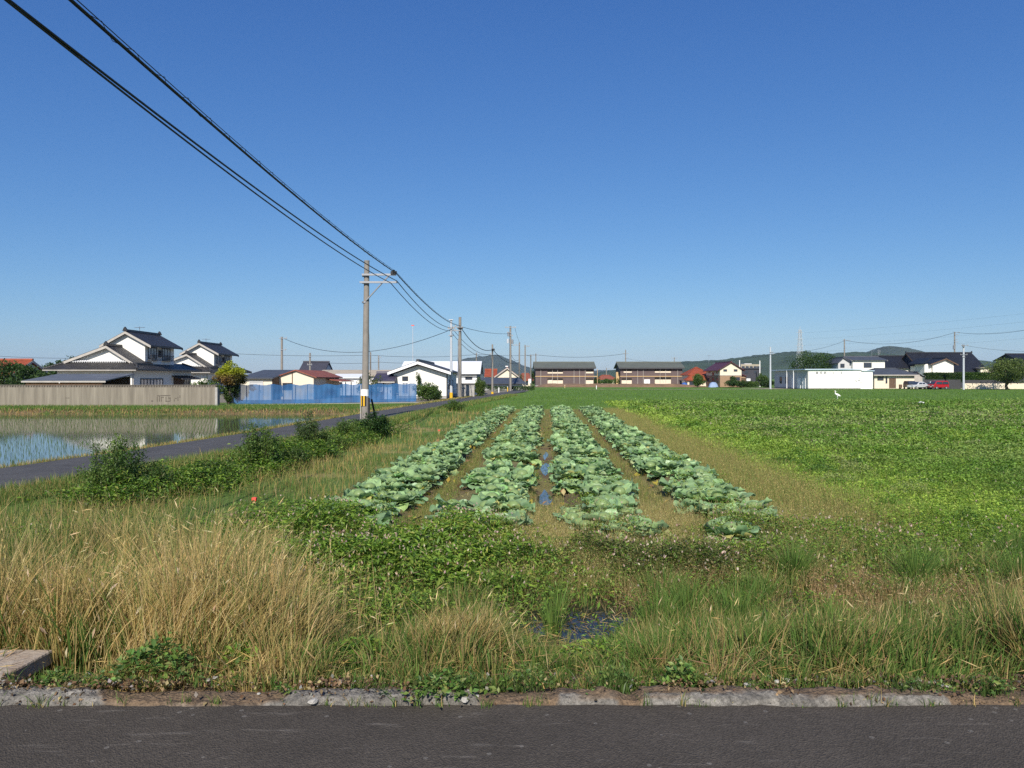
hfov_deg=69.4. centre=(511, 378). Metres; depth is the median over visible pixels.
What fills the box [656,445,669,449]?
cabbage
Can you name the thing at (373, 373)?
long shed
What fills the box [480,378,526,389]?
long grey roof shed
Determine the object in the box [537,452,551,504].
furrow water
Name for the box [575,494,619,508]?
cabbage
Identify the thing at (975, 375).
clipped hedge
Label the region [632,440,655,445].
cabbage
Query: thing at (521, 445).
cabbage
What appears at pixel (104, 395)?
concrete block wall
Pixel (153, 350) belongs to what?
window
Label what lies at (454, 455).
cabbage
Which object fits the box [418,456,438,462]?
cabbage
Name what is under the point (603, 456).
cabbage
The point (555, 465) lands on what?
cabbage
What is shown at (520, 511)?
cabbage
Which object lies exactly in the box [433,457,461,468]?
cabbage
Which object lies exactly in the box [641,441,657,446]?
cabbage
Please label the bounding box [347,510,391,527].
cabbage
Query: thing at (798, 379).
door
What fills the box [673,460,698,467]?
cabbage
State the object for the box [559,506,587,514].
cabbage
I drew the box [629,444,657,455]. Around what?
cabbage
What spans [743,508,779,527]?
cabbage
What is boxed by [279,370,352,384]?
rusty roof shed
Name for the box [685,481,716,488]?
cabbage
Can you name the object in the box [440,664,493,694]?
kerb weed
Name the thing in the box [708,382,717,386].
car cover
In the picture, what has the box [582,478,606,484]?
cabbage
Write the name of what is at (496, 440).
cabbage
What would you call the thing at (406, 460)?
cabbage
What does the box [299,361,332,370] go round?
dark roof house
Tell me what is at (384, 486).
cabbage
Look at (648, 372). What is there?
apartment house
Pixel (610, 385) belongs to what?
earth bank
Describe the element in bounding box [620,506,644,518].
cabbage
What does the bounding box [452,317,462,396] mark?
utility pole
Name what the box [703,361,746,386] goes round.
two tone house
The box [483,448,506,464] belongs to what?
cabbage
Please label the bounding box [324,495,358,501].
cabbage
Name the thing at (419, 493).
cabbage
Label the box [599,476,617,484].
cabbage
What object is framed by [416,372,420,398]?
conifer
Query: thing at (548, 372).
window
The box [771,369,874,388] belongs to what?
community hall
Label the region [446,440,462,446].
cabbage
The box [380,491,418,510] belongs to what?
cabbage
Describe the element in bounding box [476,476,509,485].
cabbage
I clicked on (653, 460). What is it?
cabbage
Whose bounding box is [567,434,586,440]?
cabbage
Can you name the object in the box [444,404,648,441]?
cabbages
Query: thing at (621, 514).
cabbage
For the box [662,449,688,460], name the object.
cabbage
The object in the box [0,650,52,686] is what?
concrete slab
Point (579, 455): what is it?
cabbage
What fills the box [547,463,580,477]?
cabbage
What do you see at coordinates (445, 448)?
cabbage
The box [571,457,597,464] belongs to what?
cabbage
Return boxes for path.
[641,389,723,389]
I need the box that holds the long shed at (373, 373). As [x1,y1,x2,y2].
[322,370,390,384]
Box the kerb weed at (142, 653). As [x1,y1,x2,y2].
[39,630,239,690]
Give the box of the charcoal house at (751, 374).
[741,368,761,385]
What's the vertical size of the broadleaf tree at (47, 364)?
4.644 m
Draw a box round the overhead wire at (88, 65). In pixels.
[4,0,390,282]
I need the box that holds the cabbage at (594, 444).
[581,439,601,447]
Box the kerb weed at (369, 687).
[350,680,393,691]
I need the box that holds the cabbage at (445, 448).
[435,446,454,449]
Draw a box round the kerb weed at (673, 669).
[647,654,713,689]
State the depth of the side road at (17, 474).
20.48 m
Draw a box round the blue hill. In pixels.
[462,355,608,377]
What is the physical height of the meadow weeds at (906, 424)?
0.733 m
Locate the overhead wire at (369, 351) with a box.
[286,330,448,352]
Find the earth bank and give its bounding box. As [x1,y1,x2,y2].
[535,383,707,386]
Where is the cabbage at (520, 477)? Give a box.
[507,473,530,481]
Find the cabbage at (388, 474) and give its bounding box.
[378,471,398,478]
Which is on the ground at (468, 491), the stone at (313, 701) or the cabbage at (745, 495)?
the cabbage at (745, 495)
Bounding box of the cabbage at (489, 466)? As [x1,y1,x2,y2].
[472,463,498,472]
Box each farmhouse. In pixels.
[42,327,201,385]
[174,339,251,392]
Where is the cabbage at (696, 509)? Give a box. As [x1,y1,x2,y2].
[686,503,723,516]
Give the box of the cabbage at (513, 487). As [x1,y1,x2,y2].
[508,485,527,493]
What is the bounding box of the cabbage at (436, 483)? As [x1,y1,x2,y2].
[418,473,442,488]
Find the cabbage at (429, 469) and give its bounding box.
[412,464,446,482]
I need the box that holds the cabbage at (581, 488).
[574,481,603,493]
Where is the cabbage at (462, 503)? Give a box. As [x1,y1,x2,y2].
[459,499,494,514]
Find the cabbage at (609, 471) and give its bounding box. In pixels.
[603,468,619,475]
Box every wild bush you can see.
[74,431,149,493]
[120,461,186,497]
[176,460,229,481]
[211,458,243,468]
[234,422,281,472]
[264,446,309,467]
[293,409,326,441]
[318,428,347,449]
[330,417,361,436]
[352,412,393,437]
[441,399,465,410]
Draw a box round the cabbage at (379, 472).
[370,464,400,476]
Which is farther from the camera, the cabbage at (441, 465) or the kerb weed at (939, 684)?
the cabbage at (441, 465)
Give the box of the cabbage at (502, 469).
[497,465,509,473]
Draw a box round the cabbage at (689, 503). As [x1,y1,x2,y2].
[674,498,710,515]
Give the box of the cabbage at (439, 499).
[429,493,470,511]
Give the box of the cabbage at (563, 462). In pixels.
[552,460,577,464]
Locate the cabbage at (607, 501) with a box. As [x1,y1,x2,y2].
[580,497,622,513]
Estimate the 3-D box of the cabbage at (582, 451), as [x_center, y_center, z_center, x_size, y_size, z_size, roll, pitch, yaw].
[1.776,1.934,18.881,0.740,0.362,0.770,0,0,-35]
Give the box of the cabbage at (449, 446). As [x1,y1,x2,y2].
[435,444,456,447]
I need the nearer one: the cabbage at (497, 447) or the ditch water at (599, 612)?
the ditch water at (599, 612)
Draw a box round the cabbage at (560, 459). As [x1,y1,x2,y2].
[547,456,571,468]
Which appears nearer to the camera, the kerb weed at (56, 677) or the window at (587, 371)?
the kerb weed at (56, 677)
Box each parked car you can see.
[903,381,914,388]
[907,382,927,388]
[928,381,948,388]
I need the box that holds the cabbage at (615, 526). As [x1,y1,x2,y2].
[595,520,630,538]
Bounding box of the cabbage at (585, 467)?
[577,464,607,471]
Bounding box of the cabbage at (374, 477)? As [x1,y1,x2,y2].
[363,475,388,483]
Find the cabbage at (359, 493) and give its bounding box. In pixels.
[343,488,374,501]
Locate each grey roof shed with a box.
[243,370,292,384]
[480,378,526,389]
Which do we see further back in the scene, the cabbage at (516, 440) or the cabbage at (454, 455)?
the cabbage at (516, 440)
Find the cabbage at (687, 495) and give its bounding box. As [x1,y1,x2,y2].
[674,489,706,507]
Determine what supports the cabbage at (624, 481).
on the ground at (468, 491)
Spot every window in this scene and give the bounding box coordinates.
[140,378,162,385]
[148,347,156,358]
[162,348,170,359]
[216,355,221,363]
[402,376,407,380]
[547,371,562,373]
[547,378,562,383]
[586,370,593,373]
[586,378,593,383]
[621,378,631,383]
[623,369,631,372]
[654,369,670,372]
[654,377,670,383]
[864,363,871,367]
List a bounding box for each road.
[0,391,525,488]
[0,704,1023,767]
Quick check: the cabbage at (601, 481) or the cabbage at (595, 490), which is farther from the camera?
the cabbage at (601, 481)
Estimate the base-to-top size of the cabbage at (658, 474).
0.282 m
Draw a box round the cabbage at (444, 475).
[437,471,448,480]
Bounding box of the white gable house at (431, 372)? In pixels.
[387,359,457,398]
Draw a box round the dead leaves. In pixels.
[407,413,788,519]
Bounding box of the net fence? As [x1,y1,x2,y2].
[224,383,417,404]
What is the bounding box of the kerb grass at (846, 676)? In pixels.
[0,662,1022,708]
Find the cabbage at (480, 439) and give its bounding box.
[467,435,483,444]
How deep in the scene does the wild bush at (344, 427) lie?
25.81 m
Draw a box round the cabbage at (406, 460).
[396,456,418,462]
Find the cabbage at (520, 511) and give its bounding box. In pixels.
[499,509,527,516]
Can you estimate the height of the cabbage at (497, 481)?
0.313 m
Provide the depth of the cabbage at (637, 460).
17.30 m
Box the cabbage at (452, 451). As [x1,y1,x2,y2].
[447,449,461,454]
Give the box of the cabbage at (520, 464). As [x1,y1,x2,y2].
[516,461,539,469]
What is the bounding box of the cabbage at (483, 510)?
[460,507,496,532]
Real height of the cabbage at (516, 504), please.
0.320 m
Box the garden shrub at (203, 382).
[195,378,228,396]
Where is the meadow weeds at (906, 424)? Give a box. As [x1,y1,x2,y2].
[602,397,1023,547]
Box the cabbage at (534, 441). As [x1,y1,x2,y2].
[526,439,541,446]
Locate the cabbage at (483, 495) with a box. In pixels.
[476,490,513,511]
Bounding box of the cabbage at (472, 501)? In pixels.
[466,495,508,512]
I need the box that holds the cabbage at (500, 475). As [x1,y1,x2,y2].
[488,470,512,481]
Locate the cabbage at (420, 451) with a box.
[411,448,434,453]
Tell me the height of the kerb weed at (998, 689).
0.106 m
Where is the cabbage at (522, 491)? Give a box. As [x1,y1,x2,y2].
[506,488,529,497]
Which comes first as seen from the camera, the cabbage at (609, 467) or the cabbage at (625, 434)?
the cabbage at (609, 467)
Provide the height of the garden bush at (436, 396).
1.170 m
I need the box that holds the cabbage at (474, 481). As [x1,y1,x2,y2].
[462,474,489,489]
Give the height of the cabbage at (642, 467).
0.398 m
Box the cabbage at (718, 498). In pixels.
[700,493,734,507]
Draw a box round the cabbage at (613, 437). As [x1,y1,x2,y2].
[607,432,621,443]
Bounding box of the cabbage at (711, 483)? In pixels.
[686,479,725,486]
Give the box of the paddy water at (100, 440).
[0,414,345,467]
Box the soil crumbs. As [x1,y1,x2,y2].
[0,670,1023,705]
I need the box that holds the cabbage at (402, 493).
[387,491,410,506]
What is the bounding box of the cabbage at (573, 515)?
[552,512,586,526]
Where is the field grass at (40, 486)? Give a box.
[0,388,1023,558]
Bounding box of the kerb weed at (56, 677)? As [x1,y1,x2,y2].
[30,662,93,687]
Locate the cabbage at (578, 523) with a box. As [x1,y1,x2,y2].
[564,518,600,533]
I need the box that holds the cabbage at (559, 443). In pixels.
[556,442,570,445]
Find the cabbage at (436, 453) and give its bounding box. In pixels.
[430,450,439,455]
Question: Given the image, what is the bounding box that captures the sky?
[0,0,1023,374]
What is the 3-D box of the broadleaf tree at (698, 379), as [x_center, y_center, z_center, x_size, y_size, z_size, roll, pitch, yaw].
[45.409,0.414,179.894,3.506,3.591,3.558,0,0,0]
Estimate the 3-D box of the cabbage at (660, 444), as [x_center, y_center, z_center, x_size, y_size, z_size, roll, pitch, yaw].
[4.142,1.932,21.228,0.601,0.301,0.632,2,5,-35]
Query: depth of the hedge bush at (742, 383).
173.98 m
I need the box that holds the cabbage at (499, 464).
[487,461,512,470]
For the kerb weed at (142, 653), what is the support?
on the kerb
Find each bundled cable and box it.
[68,0,395,272]
[397,273,457,325]
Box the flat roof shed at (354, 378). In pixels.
[335,374,371,384]
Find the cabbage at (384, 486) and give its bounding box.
[375,482,405,491]
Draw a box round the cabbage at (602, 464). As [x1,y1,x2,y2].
[586,462,611,466]
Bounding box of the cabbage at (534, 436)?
[525,435,544,443]
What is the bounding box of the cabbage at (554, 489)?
[550,479,581,493]
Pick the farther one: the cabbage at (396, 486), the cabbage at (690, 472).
the cabbage at (690, 472)
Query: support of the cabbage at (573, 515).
on the ground at (468, 491)
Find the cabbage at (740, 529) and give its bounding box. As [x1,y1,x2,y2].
[704,515,763,547]
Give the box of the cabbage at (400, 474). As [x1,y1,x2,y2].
[389,468,418,482]
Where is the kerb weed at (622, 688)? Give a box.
[563,658,649,694]
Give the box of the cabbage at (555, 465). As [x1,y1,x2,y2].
[552,462,575,468]
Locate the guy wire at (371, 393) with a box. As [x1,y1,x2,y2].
[369,343,374,412]
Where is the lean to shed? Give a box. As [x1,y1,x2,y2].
[21,374,134,385]
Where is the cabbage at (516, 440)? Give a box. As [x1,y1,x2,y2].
[510,438,526,442]
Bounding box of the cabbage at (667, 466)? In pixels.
[656,459,688,474]
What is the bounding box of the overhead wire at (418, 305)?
[398,282,449,327]
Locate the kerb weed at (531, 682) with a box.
[485,661,565,693]
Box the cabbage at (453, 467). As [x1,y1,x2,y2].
[438,460,458,475]
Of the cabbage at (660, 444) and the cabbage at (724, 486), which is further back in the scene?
the cabbage at (660, 444)
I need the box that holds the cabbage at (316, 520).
[299,508,340,531]
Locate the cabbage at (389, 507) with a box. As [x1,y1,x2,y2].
[380,502,399,514]
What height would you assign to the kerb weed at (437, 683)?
0.123 m
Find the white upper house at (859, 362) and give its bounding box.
[826,350,887,369]
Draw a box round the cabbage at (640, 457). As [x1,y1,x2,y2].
[629,454,655,463]
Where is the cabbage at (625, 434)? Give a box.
[620,432,637,437]
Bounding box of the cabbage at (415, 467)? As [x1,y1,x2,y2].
[390,464,419,472]
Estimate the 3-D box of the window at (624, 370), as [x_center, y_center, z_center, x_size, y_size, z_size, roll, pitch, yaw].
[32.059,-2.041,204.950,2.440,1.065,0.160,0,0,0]
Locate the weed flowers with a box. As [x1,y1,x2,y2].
[12,493,1022,618]
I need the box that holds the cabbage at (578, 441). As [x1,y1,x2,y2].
[563,439,582,444]
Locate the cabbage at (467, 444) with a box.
[456,441,469,447]
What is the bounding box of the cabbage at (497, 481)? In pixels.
[480,479,512,486]
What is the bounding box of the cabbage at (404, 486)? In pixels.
[389,481,409,490]
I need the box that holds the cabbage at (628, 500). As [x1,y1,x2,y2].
[618,496,640,508]
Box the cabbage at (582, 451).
[567,447,593,454]
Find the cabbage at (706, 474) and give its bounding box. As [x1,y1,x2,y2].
[693,471,715,479]
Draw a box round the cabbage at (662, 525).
[621,515,674,540]
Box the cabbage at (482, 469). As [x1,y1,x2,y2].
[469,467,492,473]
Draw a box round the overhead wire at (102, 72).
[8,0,396,280]
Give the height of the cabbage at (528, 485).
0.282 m
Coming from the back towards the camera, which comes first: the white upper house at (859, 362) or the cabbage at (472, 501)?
the white upper house at (859, 362)
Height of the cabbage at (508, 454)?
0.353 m
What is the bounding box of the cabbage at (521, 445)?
[515,442,533,451]
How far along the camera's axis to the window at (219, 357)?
103.88 m
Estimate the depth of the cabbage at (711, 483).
13.07 m
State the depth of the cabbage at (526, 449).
19.36 m
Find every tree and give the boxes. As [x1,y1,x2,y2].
[0,358,44,385]
[34,369,55,376]
[41,362,56,374]
[212,360,247,403]
[356,372,382,384]
[531,369,534,385]
[692,373,705,386]
[784,350,836,368]
[979,357,1023,389]
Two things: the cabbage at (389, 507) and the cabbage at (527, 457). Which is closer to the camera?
the cabbage at (389, 507)
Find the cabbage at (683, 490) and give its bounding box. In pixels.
[674,487,692,498]
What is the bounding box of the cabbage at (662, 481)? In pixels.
[658,477,685,492]
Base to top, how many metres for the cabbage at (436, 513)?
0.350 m
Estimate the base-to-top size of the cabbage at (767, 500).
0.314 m
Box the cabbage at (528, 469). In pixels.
[508,465,539,484]
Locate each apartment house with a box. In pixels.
[533,362,597,385]
[614,362,684,383]
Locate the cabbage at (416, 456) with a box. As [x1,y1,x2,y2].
[407,454,424,460]
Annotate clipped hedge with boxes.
[487,385,534,390]
[923,372,961,381]
[961,372,997,379]
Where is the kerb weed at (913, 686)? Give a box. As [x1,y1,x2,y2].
[885,673,943,694]
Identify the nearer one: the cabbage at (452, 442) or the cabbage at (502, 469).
the cabbage at (502, 469)
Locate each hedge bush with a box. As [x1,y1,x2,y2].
[594,376,601,383]
[600,379,614,383]
[724,376,737,386]
[732,380,748,387]
[744,381,757,387]
[755,373,767,387]
[760,379,773,387]
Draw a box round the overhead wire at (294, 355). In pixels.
[248,354,361,355]
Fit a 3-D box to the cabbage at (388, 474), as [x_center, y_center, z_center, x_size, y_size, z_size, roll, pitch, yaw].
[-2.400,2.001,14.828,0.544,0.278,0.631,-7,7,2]
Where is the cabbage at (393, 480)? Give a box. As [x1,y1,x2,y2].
[380,477,404,485]
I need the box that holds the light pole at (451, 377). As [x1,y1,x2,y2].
[448,319,454,397]
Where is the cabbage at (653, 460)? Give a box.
[642,457,664,468]
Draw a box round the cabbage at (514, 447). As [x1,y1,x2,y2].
[501,443,521,451]
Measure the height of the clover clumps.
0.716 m
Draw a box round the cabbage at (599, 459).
[591,457,603,460]
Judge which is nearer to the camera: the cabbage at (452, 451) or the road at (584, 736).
the road at (584, 736)
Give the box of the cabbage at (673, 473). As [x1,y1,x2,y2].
[668,465,693,478]
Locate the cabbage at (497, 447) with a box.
[489,444,503,450]
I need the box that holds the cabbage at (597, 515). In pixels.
[582,509,621,530]
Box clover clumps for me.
[621,400,1023,546]
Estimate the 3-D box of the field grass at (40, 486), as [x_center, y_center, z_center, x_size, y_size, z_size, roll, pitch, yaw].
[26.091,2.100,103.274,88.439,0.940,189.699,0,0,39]
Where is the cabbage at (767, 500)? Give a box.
[736,497,777,510]
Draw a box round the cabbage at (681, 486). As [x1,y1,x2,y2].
[671,481,696,495]
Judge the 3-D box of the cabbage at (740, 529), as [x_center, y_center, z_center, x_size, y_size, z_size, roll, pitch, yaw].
[2.842,2.010,9.497,0.874,0.374,0.916,0,0,19]
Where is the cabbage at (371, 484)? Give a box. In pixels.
[353,477,380,489]
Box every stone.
[307,698,317,704]
[460,696,468,702]
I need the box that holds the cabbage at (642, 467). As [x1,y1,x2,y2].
[635,457,663,472]
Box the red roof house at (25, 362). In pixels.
[0,359,51,383]
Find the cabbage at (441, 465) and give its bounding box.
[425,463,449,472]
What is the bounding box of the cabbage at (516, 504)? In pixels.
[500,495,535,517]
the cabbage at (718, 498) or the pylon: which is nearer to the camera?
the cabbage at (718, 498)
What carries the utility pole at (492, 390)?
on the ground at (468, 491)
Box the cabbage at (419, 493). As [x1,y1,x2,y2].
[405,490,427,503]
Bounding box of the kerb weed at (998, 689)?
[964,672,1023,697]
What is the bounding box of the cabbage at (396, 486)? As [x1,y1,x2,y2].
[374,482,407,492]
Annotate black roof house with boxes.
[873,355,914,370]
[902,351,992,386]
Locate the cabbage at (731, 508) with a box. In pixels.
[717,502,748,516]
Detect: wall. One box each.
[0,385,219,405]
[457,385,474,396]
[924,380,1023,388]
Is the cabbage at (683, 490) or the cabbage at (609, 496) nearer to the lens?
the cabbage at (609, 496)
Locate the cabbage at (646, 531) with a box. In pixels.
[625,523,662,541]
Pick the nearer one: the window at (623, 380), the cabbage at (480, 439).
the cabbage at (480, 439)
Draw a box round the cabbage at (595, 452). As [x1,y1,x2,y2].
[585,445,609,457]
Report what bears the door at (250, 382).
in the grey roof shed at (264, 377)
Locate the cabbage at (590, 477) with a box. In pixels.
[584,475,605,479]
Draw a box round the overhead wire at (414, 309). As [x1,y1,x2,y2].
[391,283,447,330]
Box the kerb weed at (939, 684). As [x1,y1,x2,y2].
[930,679,964,693]
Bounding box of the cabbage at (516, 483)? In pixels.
[508,481,526,490]
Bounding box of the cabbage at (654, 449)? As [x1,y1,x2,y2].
[646,445,658,451]
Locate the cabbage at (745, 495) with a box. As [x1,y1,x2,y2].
[727,490,755,502]
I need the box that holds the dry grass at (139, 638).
[0,481,1023,691]
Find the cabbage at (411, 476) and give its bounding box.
[399,468,435,484]
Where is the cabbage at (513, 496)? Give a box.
[498,492,527,499]
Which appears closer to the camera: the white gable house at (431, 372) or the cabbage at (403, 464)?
the cabbage at (403, 464)
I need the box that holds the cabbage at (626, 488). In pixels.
[607,481,638,499]
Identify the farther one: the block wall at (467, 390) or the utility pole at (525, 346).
the utility pole at (525, 346)
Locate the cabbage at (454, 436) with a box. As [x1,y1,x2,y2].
[448,434,465,438]
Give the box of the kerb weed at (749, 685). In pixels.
[735,681,755,688]
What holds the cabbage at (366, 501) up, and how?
on the ground at (468, 491)
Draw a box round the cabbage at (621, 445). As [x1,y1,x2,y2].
[616,442,635,449]
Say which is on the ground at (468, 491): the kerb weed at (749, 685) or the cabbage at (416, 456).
the cabbage at (416, 456)
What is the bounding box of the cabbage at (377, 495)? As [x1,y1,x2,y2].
[368,491,397,500]
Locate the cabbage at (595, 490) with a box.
[588,486,617,496]
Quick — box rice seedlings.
[0,413,339,465]
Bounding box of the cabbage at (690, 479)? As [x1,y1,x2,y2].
[684,476,704,481]
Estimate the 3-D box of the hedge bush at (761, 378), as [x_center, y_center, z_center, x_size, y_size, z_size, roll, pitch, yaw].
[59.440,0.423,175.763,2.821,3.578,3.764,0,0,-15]
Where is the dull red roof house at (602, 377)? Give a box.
[596,375,614,383]
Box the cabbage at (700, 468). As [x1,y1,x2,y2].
[694,464,718,477]
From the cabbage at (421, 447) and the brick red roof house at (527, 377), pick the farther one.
the brick red roof house at (527, 377)
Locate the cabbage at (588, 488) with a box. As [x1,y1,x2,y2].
[577,481,617,496]
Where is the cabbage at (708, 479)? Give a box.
[699,477,715,480]
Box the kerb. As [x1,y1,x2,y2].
[0,685,1023,706]
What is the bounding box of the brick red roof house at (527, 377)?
[521,373,532,385]
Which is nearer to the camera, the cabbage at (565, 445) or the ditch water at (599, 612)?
the ditch water at (599, 612)
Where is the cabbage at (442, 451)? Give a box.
[431,447,453,454]
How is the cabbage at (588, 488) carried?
on the ground at (468, 491)
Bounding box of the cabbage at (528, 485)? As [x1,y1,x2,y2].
[514,479,536,491]
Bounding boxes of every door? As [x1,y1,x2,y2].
[174,377,183,385]
[249,381,262,384]
[797,378,800,387]
[802,378,805,388]
[889,378,895,387]
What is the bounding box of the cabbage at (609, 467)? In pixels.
[596,461,623,476]
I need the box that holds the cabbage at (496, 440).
[491,436,511,444]
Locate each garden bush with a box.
[416,382,441,400]
[429,390,441,399]
[474,377,487,395]
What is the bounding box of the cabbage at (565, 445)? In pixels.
[553,444,572,449]
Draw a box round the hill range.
[594,351,994,378]
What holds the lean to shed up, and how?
on the ground at (468, 491)
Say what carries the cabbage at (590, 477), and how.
on the ground at (468, 491)
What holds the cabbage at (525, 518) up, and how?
on the ground at (468, 491)
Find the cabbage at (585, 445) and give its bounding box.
[572,442,588,449]
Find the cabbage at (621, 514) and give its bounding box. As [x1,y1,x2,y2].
[591,508,622,516]
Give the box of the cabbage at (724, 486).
[714,482,743,491]
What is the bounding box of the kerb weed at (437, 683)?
[368,666,512,706]
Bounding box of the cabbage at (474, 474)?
[459,471,492,487]
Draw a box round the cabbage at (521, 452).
[515,451,541,463]
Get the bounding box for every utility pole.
[279,337,286,369]
[307,353,311,369]
[360,260,397,418]
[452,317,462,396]
[490,344,494,393]
[505,326,515,390]
[519,343,519,377]
[524,345,529,388]
[528,355,530,385]
[769,347,772,388]
[953,332,959,351]
[960,345,967,389]
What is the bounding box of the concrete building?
[737,363,758,367]
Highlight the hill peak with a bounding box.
[868,346,922,354]
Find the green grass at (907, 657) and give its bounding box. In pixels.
[0,492,1023,691]
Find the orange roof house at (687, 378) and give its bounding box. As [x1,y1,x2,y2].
[680,367,706,385]
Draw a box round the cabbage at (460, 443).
[454,442,471,451]
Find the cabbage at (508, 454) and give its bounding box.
[496,450,522,461]
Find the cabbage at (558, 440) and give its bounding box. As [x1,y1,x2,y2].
[550,437,567,446]
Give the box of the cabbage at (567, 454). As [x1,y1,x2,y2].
[558,451,572,459]
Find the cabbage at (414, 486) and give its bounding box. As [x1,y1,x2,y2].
[407,482,430,490]
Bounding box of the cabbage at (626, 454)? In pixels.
[622,447,650,458]
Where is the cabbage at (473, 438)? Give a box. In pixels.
[460,436,477,442]
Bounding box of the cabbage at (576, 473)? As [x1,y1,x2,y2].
[553,465,589,480]
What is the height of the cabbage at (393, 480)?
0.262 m
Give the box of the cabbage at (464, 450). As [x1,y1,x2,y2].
[455,446,471,454]
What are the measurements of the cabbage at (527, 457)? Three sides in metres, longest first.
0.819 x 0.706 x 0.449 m
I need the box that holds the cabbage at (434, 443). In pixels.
[425,442,447,446]
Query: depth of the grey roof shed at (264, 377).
72.69 m
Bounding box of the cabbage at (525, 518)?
[483,511,532,532]
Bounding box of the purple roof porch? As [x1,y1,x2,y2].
[372,371,396,384]
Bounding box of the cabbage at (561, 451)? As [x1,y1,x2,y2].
[552,446,576,456]
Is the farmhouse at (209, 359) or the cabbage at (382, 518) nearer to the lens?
the cabbage at (382, 518)
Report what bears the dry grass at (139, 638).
on the ground at (468, 491)
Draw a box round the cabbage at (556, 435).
[547,432,561,445]
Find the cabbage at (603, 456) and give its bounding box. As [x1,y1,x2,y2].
[591,454,609,461]
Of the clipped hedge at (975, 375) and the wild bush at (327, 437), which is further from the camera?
the clipped hedge at (975, 375)
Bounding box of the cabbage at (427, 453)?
[410,450,432,455]
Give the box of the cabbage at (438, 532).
[419,526,457,542]
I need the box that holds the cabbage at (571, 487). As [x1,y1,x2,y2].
[561,480,582,493]
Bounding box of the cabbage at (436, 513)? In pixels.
[431,508,470,526]
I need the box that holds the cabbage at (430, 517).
[424,515,435,519]
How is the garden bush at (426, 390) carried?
on the ground at (468, 491)
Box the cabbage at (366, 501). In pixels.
[330,496,379,515]
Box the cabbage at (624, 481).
[603,477,638,495]
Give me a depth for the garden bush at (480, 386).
83.67 m
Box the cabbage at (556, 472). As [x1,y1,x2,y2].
[549,467,562,481]
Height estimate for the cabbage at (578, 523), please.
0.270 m
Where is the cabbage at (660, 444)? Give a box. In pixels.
[646,440,665,446]
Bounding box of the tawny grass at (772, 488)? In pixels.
[387,406,1023,628]
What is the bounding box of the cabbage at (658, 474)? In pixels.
[647,468,668,479]
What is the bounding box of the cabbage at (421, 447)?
[417,445,433,450]
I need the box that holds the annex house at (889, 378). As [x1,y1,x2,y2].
[870,368,922,388]
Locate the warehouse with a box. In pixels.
[401,361,483,394]
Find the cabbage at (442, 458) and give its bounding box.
[432,456,454,460]
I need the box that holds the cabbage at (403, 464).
[390,461,417,467]
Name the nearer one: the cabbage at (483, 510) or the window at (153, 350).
the cabbage at (483, 510)
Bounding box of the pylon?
[795,330,803,368]
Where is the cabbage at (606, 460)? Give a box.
[604,458,613,466]
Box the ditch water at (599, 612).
[515,595,646,646]
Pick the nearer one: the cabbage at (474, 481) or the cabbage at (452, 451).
the cabbage at (474, 481)
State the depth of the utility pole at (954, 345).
199.80 m
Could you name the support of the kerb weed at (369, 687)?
on the kerb
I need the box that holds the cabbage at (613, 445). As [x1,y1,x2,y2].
[611,441,629,449]
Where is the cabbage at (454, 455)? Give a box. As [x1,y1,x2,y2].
[438,453,464,463]
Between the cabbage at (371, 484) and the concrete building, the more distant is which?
the concrete building
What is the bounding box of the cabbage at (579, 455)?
[570,453,586,457]
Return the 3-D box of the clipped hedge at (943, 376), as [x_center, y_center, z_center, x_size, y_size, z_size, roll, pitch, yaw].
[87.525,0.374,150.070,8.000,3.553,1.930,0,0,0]
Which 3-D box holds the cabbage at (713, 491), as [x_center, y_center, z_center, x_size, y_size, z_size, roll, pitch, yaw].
[3.216,1.934,11.991,0.703,0.422,0.700,0,0,4]
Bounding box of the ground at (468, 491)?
[0,379,1023,704]
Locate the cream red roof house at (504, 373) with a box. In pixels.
[484,367,518,377]
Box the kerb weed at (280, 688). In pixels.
[269,681,295,695]
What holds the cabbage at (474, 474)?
on the ground at (468, 491)
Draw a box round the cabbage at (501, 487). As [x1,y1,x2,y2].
[472,483,515,494]
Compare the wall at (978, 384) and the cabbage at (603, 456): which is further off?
the wall at (978, 384)
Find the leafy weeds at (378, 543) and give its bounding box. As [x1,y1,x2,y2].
[0,411,1023,674]
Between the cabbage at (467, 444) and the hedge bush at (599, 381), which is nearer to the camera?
the cabbage at (467, 444)
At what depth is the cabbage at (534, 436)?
24.12 m
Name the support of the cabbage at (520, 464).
on the ground at (468, 491)
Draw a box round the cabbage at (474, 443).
[461,439,479,446]
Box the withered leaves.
[6,566,300,655]
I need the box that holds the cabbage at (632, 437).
[622,436,642,439]
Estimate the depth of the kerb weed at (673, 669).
3.77 m
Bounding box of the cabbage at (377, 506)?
[368,504,390,513]
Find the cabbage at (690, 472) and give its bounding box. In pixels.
[674,468,699,479]
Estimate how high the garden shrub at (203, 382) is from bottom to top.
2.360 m
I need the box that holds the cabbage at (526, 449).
[513,445,536,454]
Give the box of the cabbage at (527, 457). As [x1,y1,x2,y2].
[512,451,541,465]
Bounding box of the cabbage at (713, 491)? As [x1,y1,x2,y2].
[689,483,732,502]
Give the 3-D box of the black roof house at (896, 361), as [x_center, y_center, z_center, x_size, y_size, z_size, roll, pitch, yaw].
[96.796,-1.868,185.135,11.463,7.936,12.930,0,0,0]
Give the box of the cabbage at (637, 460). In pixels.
[631,457,653,471]
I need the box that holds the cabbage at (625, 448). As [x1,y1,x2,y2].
[620,446,633,454]
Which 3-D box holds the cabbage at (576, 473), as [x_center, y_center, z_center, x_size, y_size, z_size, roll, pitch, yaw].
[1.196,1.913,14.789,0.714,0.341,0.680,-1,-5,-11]
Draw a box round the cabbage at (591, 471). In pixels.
[578,468,605,480]

